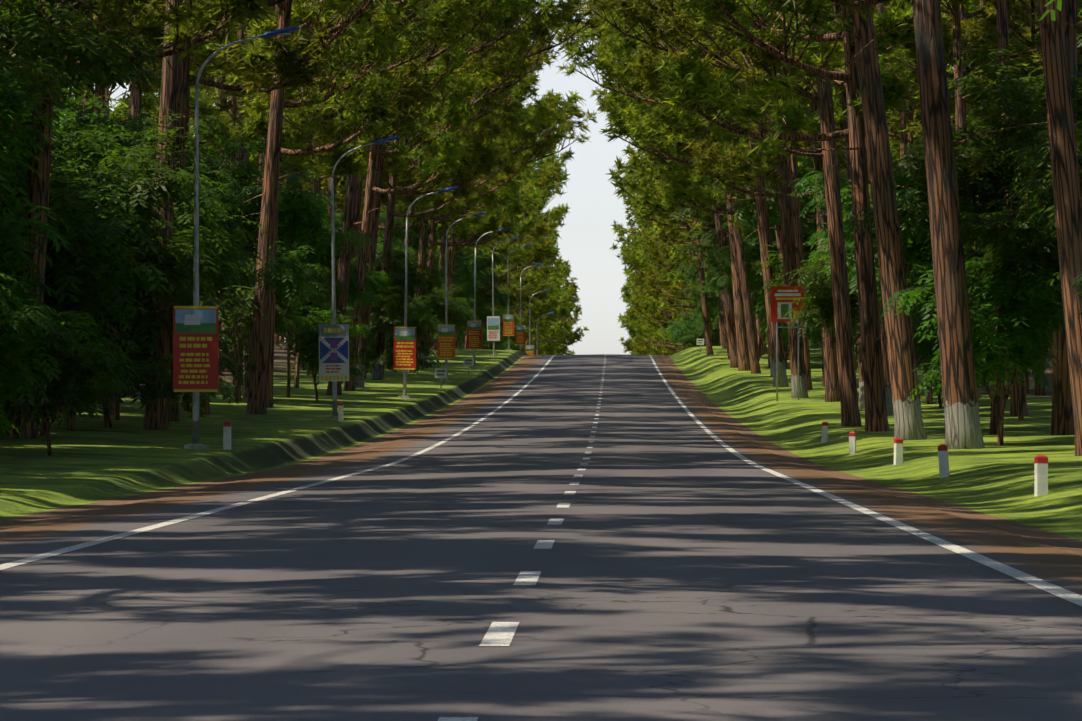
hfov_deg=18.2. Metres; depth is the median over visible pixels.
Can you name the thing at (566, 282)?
tree
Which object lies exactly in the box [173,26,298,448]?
street light
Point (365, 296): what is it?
tree
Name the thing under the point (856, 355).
tree
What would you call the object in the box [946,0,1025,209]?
tree
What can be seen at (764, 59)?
tree
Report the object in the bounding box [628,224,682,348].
tree
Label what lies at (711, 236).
tree
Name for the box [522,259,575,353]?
tree
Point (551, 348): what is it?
tree
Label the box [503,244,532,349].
street light
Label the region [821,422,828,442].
bollard
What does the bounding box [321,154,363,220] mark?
tree
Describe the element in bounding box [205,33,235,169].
tree
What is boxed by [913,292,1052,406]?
tree
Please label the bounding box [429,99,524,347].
tree
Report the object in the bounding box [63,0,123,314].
tree
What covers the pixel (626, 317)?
tree
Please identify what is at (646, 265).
tree
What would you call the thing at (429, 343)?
tree
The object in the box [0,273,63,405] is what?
tree
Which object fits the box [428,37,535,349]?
tree
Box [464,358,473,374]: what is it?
plaque
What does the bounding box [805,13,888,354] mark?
tree
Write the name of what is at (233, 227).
tree
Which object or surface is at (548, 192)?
tree
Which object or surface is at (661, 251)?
tree
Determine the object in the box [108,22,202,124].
tree
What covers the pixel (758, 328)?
tree
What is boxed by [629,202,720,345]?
tree
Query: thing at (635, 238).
tree
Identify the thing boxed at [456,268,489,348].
tree
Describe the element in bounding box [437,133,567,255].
tree
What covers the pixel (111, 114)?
tree
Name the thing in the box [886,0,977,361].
tree
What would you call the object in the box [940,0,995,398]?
tree
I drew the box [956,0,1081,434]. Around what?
tree
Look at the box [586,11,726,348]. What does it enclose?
tree
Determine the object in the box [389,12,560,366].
tree
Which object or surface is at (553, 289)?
tree
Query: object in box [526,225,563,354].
tree
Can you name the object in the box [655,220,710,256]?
tree
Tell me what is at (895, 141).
tree
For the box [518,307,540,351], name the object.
tree
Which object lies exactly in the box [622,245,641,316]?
tree
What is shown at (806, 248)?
tree
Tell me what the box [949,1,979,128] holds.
tree
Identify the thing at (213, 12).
tree
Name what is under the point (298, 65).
tree
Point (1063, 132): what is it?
tree
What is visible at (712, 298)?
tree
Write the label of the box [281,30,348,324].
tree
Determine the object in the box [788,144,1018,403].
tree
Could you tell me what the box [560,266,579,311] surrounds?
tree
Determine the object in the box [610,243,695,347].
tree
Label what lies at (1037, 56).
tree
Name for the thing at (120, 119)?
tree
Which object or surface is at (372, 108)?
tree
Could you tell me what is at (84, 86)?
tree
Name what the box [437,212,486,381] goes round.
street light
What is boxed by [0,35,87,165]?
tree
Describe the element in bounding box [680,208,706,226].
tree
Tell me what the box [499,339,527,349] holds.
tree
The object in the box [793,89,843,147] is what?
tree
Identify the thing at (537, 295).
tree
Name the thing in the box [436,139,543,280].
tree
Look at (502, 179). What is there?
tree
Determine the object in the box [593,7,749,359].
tree
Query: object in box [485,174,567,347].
tree
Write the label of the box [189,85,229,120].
tree
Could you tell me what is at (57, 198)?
tree
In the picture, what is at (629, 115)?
tree
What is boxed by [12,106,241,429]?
tree
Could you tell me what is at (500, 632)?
road markings
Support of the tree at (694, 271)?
on the ground
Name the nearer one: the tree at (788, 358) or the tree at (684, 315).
the tree at (788, 358)
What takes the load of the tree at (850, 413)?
on the ground
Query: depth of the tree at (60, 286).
81.20 m
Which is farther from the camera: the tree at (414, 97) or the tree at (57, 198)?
the tree at (414, 97)
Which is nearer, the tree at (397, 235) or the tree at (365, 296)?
the tree at (365, 296)
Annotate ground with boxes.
[0,343,1081,555]
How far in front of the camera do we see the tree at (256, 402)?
115.09 m
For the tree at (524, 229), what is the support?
on the ground
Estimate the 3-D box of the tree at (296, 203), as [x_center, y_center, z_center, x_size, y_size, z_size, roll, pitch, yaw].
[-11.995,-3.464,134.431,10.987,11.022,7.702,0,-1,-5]
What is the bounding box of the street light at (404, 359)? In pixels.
[393,187,456,397]
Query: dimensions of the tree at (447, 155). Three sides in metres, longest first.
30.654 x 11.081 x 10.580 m
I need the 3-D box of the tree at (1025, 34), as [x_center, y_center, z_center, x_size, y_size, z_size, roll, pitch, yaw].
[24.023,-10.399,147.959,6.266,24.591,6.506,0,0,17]
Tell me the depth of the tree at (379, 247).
235.50 m
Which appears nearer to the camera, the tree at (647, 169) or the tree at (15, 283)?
the tree at (15, 283)
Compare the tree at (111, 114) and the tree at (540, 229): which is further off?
the tree at (540, 229)
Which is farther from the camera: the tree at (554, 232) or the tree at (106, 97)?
the tree at (554, 232)
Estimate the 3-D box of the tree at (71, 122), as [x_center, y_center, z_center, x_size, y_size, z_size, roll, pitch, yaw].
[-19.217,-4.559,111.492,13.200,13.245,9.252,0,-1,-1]
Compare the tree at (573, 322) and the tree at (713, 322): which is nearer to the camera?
the tree at (713, 322)
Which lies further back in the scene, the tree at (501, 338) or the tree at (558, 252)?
the tree at (558, 252)
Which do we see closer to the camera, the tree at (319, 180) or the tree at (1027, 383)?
the tree at (1027, 383)
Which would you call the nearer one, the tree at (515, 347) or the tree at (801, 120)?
the tree at (801, 120)
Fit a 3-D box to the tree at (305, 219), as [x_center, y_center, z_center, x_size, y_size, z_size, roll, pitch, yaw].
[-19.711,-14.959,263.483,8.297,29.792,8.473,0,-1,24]
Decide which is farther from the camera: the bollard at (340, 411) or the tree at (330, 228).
the tree at (330, 228)
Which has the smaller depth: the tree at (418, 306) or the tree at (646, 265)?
the tree at (418, 306)
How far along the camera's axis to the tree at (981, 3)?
191.65 m
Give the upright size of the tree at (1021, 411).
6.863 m
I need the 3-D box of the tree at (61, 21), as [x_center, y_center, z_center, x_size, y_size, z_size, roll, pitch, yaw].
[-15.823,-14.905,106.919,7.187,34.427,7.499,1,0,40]
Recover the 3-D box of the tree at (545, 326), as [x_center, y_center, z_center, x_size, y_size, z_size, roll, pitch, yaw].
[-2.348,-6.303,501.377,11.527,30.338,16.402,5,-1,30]
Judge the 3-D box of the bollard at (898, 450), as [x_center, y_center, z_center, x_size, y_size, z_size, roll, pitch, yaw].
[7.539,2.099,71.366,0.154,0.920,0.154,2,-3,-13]
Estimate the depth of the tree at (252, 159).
243.91 m
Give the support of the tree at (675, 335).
on the ground
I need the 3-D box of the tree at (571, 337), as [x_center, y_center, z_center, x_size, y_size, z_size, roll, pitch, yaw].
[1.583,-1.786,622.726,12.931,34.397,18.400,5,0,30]
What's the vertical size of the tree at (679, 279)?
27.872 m
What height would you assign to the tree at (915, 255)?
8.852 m
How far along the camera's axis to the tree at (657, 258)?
414.22 m
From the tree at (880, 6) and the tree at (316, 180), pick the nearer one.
the tree at (880, 6)
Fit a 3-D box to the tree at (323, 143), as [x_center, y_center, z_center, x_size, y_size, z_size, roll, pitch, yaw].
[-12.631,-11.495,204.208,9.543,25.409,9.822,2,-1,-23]
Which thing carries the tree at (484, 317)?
on the ground
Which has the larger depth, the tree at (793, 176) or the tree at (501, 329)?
the tree at (501, 329)
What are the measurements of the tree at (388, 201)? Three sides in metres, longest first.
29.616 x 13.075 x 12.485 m
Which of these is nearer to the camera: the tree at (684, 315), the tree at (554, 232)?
the tree at (684, 315)
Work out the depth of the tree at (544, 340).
604.95 m
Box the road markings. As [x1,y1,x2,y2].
[0,354,1081,720]
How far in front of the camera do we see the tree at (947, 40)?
151.95 m
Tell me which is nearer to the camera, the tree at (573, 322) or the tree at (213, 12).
the tree at (213, 12)
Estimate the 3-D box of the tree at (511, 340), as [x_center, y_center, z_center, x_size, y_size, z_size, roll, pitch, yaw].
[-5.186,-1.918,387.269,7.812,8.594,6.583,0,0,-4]
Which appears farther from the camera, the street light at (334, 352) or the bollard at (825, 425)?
the street light at (334, 352)
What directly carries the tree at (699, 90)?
on the ground
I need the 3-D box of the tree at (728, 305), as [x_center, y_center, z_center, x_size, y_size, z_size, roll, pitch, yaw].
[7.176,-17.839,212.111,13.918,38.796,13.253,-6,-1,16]
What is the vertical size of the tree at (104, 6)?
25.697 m
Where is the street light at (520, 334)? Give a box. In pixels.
[515,263,542,350]
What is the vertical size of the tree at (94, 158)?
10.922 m
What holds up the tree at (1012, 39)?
on the ground
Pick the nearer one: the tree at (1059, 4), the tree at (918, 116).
the tree at (1059, 4)
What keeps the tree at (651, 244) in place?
on the ground
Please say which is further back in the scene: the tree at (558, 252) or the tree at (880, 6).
the tree at (558, 252)
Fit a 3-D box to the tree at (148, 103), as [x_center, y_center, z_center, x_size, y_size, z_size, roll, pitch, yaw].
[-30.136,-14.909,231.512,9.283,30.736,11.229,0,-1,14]
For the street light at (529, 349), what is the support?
on the ground
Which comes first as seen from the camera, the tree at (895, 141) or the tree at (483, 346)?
the tree at (895, 141)
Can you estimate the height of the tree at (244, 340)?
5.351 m
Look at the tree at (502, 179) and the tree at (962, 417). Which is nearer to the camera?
the tree at (962, 417)
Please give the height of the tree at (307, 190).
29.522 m
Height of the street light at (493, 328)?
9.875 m
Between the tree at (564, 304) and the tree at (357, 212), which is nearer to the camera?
the tree at (357, 212)
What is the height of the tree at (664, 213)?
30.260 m
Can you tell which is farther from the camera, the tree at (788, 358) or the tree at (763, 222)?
the tree at (788, 358)
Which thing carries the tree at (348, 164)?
on the ground
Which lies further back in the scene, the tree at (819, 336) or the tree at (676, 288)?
the tree at (676, 288)
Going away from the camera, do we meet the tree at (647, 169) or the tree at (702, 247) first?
the tree at (702, 247)
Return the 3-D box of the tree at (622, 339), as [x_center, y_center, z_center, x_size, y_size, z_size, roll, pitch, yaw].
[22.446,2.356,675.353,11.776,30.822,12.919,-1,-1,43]
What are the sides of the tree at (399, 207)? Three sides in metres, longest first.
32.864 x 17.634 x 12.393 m
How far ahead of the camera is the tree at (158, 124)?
263.83 m
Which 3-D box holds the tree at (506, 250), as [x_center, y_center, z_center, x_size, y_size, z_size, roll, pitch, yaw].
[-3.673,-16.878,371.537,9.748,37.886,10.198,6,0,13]
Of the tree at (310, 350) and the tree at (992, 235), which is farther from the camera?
the tree at (310, 350)
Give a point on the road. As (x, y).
(688, 568)
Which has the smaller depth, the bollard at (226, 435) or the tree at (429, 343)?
the bollard at (226, 435)
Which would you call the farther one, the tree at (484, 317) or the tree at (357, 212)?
the tree at (484, 317)
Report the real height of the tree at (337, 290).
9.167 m
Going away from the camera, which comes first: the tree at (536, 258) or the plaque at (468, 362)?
the plaque at (468, 362)
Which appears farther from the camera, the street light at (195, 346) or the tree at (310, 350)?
the tree at (310, 350)
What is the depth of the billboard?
142.47 m
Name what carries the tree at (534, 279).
on the ground
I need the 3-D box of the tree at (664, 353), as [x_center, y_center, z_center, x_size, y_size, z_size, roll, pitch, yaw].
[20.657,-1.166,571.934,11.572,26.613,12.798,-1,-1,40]
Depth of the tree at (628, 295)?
534.59 m
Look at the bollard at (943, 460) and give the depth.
59.75 m
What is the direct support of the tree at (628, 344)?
on the ground
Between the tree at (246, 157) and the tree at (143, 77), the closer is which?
the tree at (143, 77)
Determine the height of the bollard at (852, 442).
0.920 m
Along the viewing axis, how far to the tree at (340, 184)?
251.85 m
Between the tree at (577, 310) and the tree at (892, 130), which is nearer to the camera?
the tree at (892, 130)
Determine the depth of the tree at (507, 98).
354.19 m
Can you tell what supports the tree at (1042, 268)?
on the ground
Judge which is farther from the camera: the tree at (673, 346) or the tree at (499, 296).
the tree at (673, 346)
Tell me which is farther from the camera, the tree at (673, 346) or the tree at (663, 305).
the tree at (673, 346)
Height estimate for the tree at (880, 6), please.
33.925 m
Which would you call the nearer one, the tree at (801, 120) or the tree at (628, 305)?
the tree at (801, 120)
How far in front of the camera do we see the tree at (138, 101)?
175.70 m
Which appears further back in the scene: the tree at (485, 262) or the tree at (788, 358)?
the tree at (485, 262)
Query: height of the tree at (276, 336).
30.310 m
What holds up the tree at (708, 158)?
on the ground
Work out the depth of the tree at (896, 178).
145.44 m
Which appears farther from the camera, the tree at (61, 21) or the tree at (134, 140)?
the tree at (134, 140)
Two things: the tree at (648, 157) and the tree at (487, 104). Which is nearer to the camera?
the tree at (487, 104)
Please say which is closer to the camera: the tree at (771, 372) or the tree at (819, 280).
the tree at (819, 280)
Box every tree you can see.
[0,0,91,292]
[0,0,140,434]
[0,0,174,135]
[0,3,118,437]
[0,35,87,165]
[0,112,138,426]
[0,153,72,360]
[0,176,176,435]
[0,214,38,384]
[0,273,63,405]
[0,313,126,455]
[1,0,276,438]
[1,89,193,401]
[4,52,160,417]
[11,182,268,427]
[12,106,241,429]
[13,93,152,180]
[25,88,270,415]
[31,0,127,114]
[53,0,93,411]
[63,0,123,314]
[63,0,197,318]
[63,11,159,122]
[66,105,149,137]
[75,175,223,419]
[82,10,163,324]
[82,18,135,111]
[91,122,248,408]
[97,161,275,424]
[107,21,159,133]
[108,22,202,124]
[108,111,157,399]
[109,42,217,169]
[111,323,232,365]
[121,160,326,414]
[127,21,237,167]
[129,141,256,410]
[130,0,334,420]
[143,0,229,429]
[150,73,220,145]
[151,78,205,145]
[157,22,253,371]
[189,27,314,194]
[189,33,257,351]
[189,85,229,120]
[204,257,327,346]
[205,15,299,384]
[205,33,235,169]
[206,0,491,397]
[206,217,344,315]
[210,135,375,400]
[213,0,424,407]
[217,2,318,365]
[219,318,291,361]
[234,0,377,414]
[253,92,327,349]
[253,128,328,345]
[254,98,311,343]
[256,112,364,320]
[261,0,358,322]
[274,258,340,396]
[277,194,392,387]
[278,307,374,401]
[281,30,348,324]
[295,0,330,335]
[299,90,350,325]
[300,247,440,378]
[307,210,357,322]
[309,204,383,239]
[313,0,609,386]
[314,0,505,394]
[317,0,557,390]
[320,210,382,250]
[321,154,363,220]
[321,192,402,221]
[325,239,450,376]
[335,0,469,381]
[344,35,525,263]
[349,247,436,364]
[356,232,445,367]
[357,234,440,313]
[358,0,566,378]
[361,201,450,333]
[369,297,444,355]
[373,268,438,353]
[376,9,578,371]
[378,218,491,294]
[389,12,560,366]
[394,100,534,217]
[401,10,597,364]
[426,0,519,355]
[426,249,472,304]
[428,0,586,324]
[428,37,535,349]
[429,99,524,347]
[430,281,468,362]
[430,297,476,339]
[431,261,454,305]
[434,83,524,260]
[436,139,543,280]
[436,275,453,314]
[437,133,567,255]
[439,247,511,294]
[444,265,482,304]
[445,70,540,258]
[455,246,516,348]
[455,310,484,348]
[455,312,487,347]
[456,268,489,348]
[456,308,507,349]
[462,159,540,344]
[466,161,563,308]
[467,296,496,323]
[477,307,507,348]
[482,176,545,294]
[482,308,516,344]
[482,331,525,347]
[484,106,557,305]
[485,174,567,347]
[486,133,562,306]
[486,322,530,347]
[488,40,553,275]
[494,216,547,343]
[495,122,574,311]
[499,126,570,323]
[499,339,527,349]
[504,244,557,313]
[506,221,562,345]
[514,210,552,339]
[515,181,570,329]
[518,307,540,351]
[521,233,562,354]
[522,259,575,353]
[522,271,561,355]
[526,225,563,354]
[533,271,568,347]
[534,197,560,329]
[540,296,566,354]
[544,210,560,352]
[548,260,580,354]
[549,0,737,367]
[551,0,807,330]
[554,285,573,354]
[556,287,588,354]
[558,274,573,349]
[559,320,577,345]
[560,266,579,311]
[562,277,582,353]
[569,0,887,401]
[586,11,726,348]
[591,7,761,370]
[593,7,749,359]
[596,0,760,373]
[596,52,749,359]
[597,0,788,386]
[598,108,707,240]
[599,26,713,354]
[607,0,815,389]
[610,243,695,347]
[611,186,674,354]
[617,287,632,354]
[618,0,833,397]
[619,315,642,348]
[620,144,695,244]
[620,219,675,353]
[621,208,679,350]
[621,312,638,353]
[622,136,692,338]
[622,208,699,316]
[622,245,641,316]
[622,313,651,354]
[623,61,759,360]
[623,127,752,211]
[623,207,686,350]
[624,139,710,288]
[624,272,667,354]
[624,318,687,354]
[625,292,652,354]
[625,301,642,354]
[628,177,651,221]
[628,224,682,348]
[629,193,676,354]
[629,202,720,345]
[630,164,700,314]
[630,273,674,338]
[634,181,693,299]
[635,193,700,312]
[637,223,681,351]
[641,183,707,268]
[646,236,695,309]
[648,0,966,431]
[652,239,706,270]
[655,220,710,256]
[656,308,700,352]
[658,263,696,323]
[664,301,717,345]
[665,152,721,185]
[668,213,727,283]
[669,180,804,292]
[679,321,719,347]
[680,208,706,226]
[683,251,722,313]
[685,289,718,339]
[692,29,772,376]
[692,143,895,259]
[695,317,716,345]
[696,235,780,367]
[699,316,718,329]
[703,227,786,356]
[705,274,764,357]
[717,197,842,345]
[718,315,721,345]
[720,137,771,354]
[720,291,762,355]
[729,0,911,414]
[732,2,908,409]
[745,6,926,439]
[751,292,821,368]
[752,215,824,386]
[753,290,818,359]
[768,0,861,425]
[781,254,920,351]
[782,0,995,176]
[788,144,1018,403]
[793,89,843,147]
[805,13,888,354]
[806,147,956,291]
[808,308,820,348]
[811,179,970,339]
[825,0,975,169]
[845,74,1081,433]
[852,330,857,369]
[854,0,1047,448]
[875,242,1053,406]
[877,2,909,111]
[880,254,1064,444]
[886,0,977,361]
[886,46,955,169]
[887,0,1036,142]
[888,82,922,170]
[890,109,921,184]
[900,0,1019,196]
[911,0,1081,167]
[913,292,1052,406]
[913,306,988,407]
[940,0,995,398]
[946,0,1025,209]
[949,0,1079,395]
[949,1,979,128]
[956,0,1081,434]
[961,70,1081,304]
[963,225,1053,419]
[971,0,1081,455]
[973,159,1061,293]
[982,163,1081,334]
[988,0,1027,415]
[990,10,1031,369]
[1017,0,1078,50]
[1019,10,1081,28]
[1024,0,1081,113]
[1024,191,1081,289]
[1025,372,1028,392]
[1038,0,1081,20]
[1071,272,1081,318]
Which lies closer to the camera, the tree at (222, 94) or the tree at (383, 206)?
the tree at (222, 94)
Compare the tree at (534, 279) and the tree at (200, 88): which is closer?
the tree at (200, 88)
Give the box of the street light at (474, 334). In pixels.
[467,227,508,367]
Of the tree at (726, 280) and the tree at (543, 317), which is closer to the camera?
the tree at (726, 280)
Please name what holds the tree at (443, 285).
on the ground
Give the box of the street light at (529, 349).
[525,289,549,355]
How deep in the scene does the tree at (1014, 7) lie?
141.18 m
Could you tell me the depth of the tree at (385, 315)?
187.42 m
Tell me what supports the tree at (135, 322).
on the ground
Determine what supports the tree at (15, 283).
on the ground
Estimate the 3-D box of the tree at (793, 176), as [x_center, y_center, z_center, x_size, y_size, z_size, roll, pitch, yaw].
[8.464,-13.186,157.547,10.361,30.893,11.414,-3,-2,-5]
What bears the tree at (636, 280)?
on the ground
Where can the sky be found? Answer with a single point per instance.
(587, 238)
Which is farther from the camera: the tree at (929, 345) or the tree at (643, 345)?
the tree at (643, 345)
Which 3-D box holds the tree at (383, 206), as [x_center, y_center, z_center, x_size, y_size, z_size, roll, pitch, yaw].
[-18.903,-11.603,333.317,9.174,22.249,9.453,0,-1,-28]
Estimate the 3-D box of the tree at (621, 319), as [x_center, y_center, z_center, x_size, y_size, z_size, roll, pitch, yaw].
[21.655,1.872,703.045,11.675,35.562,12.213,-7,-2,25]
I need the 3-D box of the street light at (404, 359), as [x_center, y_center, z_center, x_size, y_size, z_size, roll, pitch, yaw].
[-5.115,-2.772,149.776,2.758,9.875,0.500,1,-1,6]
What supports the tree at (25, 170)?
on the ground
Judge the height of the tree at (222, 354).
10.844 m
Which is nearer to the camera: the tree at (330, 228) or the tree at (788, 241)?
the tree at (788, 241)
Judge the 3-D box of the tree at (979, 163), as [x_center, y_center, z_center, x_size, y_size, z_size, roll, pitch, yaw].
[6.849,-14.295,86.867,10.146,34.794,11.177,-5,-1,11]
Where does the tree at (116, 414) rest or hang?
on the ground
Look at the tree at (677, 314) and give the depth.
433.61 m
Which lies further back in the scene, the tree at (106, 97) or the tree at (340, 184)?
the tree at (340, 184)
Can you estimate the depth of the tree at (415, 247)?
212.53 m
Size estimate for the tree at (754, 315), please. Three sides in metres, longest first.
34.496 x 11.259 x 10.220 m
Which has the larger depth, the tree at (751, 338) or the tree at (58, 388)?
the tree at (751, 338)
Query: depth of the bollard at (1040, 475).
47.10 m
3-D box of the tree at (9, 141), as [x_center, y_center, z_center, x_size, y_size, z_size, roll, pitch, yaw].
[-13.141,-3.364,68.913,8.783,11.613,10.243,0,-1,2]
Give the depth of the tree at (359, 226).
246.33 m
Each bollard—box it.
[223,422,230,449]
[338,402,343,420]
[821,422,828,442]
[849,432,855,454]
[894,438,902,464]
[938,444,949,477]
[1034,455,1047,495]
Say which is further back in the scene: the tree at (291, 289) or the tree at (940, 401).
the tree at (940, 401)
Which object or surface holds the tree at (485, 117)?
on the ground
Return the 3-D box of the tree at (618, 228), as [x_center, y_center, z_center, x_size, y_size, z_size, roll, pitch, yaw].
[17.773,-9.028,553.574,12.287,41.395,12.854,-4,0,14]
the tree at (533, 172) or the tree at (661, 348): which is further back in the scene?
the tree at (661, 348)
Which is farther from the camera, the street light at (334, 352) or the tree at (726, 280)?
the tree at (726, 280)
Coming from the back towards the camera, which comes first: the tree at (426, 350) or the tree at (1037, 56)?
the tree at (426, 350)
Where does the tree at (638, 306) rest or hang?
on the ground
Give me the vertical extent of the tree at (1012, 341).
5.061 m
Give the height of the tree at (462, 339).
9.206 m
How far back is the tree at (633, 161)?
307.51 m
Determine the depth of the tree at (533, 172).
417.17 m
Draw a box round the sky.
[65,0,1022,354]
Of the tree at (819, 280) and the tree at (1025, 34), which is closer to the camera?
the tree at (819, 280)
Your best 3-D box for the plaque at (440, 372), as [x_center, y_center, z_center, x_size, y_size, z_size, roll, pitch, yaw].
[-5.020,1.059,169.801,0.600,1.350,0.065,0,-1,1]
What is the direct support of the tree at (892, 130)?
on the ground
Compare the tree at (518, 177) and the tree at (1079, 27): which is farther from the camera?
the tree at (518, 177)
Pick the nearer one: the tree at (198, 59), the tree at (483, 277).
the tree at (198, 59)
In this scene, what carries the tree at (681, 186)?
on the ground
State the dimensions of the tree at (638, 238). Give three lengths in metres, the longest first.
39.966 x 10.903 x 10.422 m
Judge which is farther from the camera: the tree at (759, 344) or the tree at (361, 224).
the tree at (361, 224)
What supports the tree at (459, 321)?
on the ground
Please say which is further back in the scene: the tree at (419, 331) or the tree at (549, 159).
the tree at (549, 159)
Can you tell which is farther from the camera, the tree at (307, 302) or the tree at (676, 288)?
the tree at (676, 288)
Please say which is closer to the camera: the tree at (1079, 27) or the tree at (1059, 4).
the tree at (1059, 4)
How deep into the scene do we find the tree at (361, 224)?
281.06 m
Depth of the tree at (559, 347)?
642.47 m
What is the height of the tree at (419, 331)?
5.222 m
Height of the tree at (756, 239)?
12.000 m
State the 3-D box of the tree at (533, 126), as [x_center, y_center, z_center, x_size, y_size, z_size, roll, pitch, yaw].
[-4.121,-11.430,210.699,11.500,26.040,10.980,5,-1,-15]
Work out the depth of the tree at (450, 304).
238.16 m
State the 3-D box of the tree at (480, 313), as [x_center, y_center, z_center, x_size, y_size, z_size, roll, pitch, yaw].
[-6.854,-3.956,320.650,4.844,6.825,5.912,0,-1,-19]
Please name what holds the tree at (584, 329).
on the ground
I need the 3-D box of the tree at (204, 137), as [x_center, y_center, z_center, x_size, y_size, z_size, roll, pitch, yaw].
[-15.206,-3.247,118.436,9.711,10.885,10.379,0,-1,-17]
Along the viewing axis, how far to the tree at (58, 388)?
66.36 m
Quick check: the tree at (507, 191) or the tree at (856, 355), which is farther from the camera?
the tree at (507, 191)
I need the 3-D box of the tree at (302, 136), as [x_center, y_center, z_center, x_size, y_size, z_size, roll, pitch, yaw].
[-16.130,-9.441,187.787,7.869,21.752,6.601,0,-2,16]
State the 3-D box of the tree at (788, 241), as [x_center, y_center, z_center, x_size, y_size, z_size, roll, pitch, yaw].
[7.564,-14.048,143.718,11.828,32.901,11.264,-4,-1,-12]
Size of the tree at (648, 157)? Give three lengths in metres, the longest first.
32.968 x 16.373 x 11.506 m
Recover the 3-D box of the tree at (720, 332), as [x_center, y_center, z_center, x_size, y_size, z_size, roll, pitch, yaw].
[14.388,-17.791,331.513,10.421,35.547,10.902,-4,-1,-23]
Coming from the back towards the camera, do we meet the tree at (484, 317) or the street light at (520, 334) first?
the street light at (520, 334)
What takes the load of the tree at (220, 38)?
on the ground
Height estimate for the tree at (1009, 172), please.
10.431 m
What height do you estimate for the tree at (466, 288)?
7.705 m
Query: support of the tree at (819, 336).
on the ground
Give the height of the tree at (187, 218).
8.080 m
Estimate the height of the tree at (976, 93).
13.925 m
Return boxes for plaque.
[435,368,446,377]
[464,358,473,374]
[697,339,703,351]
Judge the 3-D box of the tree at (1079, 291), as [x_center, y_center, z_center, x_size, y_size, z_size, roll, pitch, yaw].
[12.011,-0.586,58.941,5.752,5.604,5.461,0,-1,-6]
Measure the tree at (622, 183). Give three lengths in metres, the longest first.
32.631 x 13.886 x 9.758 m
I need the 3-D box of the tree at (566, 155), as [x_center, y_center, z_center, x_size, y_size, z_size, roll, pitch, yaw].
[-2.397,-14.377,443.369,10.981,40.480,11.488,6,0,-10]
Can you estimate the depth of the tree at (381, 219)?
290.34 m
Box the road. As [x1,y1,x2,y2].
[0,354,1081,720]
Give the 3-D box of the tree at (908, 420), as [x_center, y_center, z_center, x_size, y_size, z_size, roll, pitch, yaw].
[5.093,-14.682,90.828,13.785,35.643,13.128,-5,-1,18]
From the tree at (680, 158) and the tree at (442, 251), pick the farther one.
the tree at (442, 251)
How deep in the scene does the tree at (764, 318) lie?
203.42 m
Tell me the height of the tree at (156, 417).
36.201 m
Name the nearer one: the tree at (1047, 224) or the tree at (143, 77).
the tree at (1047, 224)
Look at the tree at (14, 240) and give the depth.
66.93 m
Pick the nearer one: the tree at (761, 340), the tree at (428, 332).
the tree at (761, 340)
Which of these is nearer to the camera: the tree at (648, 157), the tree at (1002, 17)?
the tree at (1002, 17)
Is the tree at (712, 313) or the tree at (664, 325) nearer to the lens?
the tree at (712, 313)
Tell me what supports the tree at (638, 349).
on the ground
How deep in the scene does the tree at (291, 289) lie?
111.61 m
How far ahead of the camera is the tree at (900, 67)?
180.76 m
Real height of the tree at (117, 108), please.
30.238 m
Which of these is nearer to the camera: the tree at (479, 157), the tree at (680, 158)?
the tree at (479, 157)
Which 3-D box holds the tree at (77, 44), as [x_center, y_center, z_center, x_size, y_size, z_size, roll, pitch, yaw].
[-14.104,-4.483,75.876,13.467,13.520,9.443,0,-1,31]
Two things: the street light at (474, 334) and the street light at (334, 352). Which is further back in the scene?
the street light at (474, 334)
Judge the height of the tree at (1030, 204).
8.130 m
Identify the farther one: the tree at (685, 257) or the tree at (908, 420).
the tree at (685, 257)
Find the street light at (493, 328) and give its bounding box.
[487,236,520,356]
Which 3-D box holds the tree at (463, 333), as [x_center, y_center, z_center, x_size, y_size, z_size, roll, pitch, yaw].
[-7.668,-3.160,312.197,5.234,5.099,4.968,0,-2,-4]
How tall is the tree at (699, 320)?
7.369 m
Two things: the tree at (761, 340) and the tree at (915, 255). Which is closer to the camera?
the tree at (915, 255)
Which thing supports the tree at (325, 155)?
on the ground
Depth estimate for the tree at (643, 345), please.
596.99 m
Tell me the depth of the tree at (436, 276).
247.01 m
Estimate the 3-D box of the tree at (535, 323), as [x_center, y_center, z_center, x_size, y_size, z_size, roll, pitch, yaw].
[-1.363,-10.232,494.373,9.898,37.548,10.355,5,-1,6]
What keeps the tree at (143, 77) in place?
on the ground
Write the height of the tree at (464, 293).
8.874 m
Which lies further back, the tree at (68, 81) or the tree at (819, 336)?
the tree at (819, 336)
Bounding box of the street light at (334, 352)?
[319,136,399,418]
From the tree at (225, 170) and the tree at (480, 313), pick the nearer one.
the tree at (225, 170)
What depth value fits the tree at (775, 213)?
166.76 m
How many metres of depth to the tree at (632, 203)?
515.68 m
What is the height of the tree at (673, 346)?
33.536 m
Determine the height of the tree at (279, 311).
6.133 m

